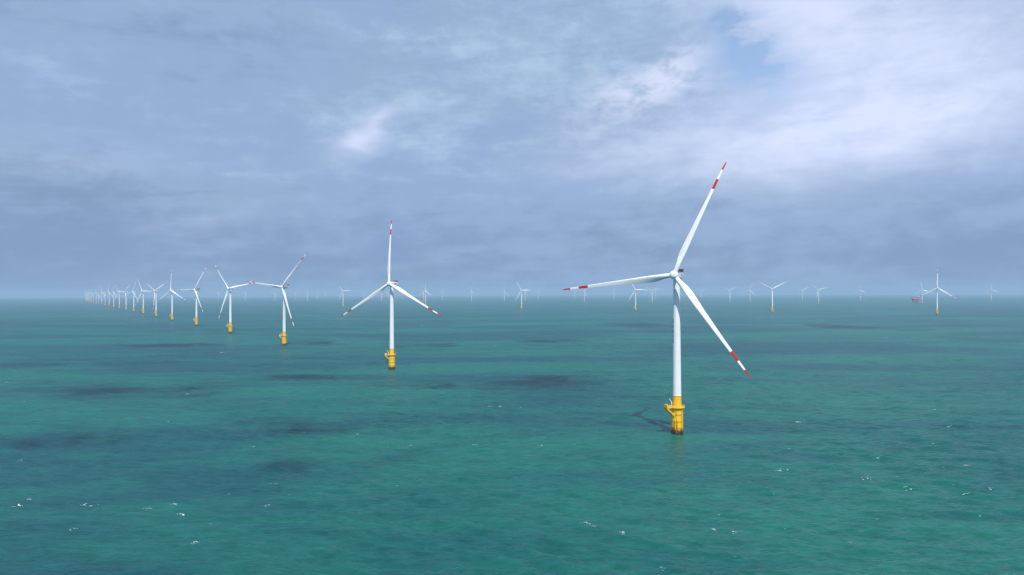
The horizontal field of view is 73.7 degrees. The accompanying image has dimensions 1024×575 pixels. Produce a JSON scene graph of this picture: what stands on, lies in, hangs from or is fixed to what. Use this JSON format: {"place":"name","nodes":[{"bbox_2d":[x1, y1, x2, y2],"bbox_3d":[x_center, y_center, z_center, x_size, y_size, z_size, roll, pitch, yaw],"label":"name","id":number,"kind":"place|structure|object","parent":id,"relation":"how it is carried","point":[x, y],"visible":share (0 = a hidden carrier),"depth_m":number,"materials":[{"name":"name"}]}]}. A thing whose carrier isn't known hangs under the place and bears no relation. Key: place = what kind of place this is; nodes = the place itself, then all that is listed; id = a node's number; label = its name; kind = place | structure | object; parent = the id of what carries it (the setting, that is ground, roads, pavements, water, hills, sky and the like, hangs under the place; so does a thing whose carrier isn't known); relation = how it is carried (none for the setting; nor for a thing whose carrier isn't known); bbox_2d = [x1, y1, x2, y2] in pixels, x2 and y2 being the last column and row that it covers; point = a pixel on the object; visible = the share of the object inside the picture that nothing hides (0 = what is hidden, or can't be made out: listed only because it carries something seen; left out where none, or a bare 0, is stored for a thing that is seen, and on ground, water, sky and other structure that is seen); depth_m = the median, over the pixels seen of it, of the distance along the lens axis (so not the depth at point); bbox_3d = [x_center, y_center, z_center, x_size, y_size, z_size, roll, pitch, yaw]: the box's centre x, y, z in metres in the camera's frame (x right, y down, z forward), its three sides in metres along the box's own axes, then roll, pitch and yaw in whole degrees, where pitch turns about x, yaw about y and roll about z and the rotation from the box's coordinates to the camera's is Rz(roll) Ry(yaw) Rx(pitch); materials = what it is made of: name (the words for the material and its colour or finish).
{"place":"outdoors","nodes":[
{"label":"outdoors","id":0,"kind":"place"},
{"bbox_2d":[0,295,1023,574],"bbox_3d":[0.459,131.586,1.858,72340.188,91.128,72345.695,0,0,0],"label":"sea","id":1,"kind":"structure","parent":0,"point":[824,437],"depth_m":413.28,"materials":[{"name":"liquid"}]},
{"bbox_2d":[119,283,130,309],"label":"wind turbine","id":2,"kind":"object","parent":1,"relation":"in","point":[126,297],"visible":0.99,"depth_m":3669.55,"materials":[{"name":"white metal"}]},
{"bbox_2d":[123,277,137,311],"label":"wind turbine","id":3,"kind":"object","parent":1,"relation":"in","point":[133,298],"visible":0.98,"depth_m":3307.11,"materials":[{"name":"white metal"}]},
{"bbox_2d":[135,280,145,313],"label":"wind turbine","id":4,"kind":"object","parent":1,"relation":"in","point":[143,291],"visible":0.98,"depth_m":2946.64,"materials":[{"name":"white metal"}]},
{"bbox_2d":[148,283,164,316],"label":"wind turbine","id":5,"kind":"object","parent":1,"relation":"in","point":[156,290],"visible":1,"depth_m":2585.78,"materials":[{"name":"white metal"}]},
{"bbox_2d":[157,271,184,319],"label":"wind turbine","id":6,"kind":"object","parent":1,"relation":"in","point":[172,292],"visible":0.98,"depth_m":2224.77,"materials":[{"name":"white metal"}]},
{"bbox_2d":[181,268,205,324],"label":"wind turbine","id":7,"kind":"object","parent":1,"relation":"in","point":[196,318],"visible":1,"depth_m":1863.22,"materials":[{"name":"white metal"}]},
{"bbox_2d":[214,263,251,332],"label":"wind turbine","id":8,"kind":"object","parent":1,"relation":"in","point":[230,325],"visible":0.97,"depth_m":1502.46,"materials":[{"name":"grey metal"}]},
{"bbox_2d":[247,253,306,344],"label":"wind turbine","id":9,"kind":"object","parent":1,"relation":"in","point":[283,286],"visible":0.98,"depth_m":1141.19,"materials":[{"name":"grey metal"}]},
{"bbox_2d":[341,220,440,369],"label":"wind turbine","id":10,"kind":"object","parent":1,"relation":"in","point":[391,354],"visible":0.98,"depth_m":780.42,"materials":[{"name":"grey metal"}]},
{"bbox_2d":[13,383,994,532],"bbox_3d":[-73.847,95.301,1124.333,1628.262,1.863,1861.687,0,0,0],"label":"sea foam","id":11,"kind":"object","parent":1,"relation":"on","point":[410,445],"visible":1,"depth_m":283.30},
{"bbox_2d":[514,281,525,308],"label":"wind turbine","id":12,"kind":"object","parent":1,"relation":"in","point":[521,295],"visible":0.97,"depth_m":3527.31,"materials":[{"name":"white metal"}]},
{"bbox_2d":[628,276,641,310],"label":"wind turbine","id":13,"kind":"object","parent":1,"relation":"in","point":[635,295],"visible":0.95,"depth_m":3197.19,"materials":[{"name":"white metal"}]},
{"bbox_2d":[563,161,749,434],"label":"wind turbine","id":14,"kind":"object","parent":1,"relation":"in","point":[676,407],"visible":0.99,"depth_m":419.04,"materials":[{"name":"white metal"}]},
{"bbox_2d":[758,280,788,311],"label":"wind turbine","id":15,"kind":"object","parent":1,"relation":"in","point":[772,293],"visible":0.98,"depth_m":2865.90,"materials":[{"name":"white metal"}]},
{"bbox_2d":[918,271,956,314],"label":"wind turbine","id":16,"kind":"object","parent":1,"relation":"in","point":[936,289],"visible":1,"depth_m":2517.60,"materials":[{"name":"white metal"}]},
{"bbox_2d":[0,0,1023,297],"label":"sky","id":17,"kind":"structure","parent":0,"point":[871,147],"materials":[{"name":"blue"}]}
]}

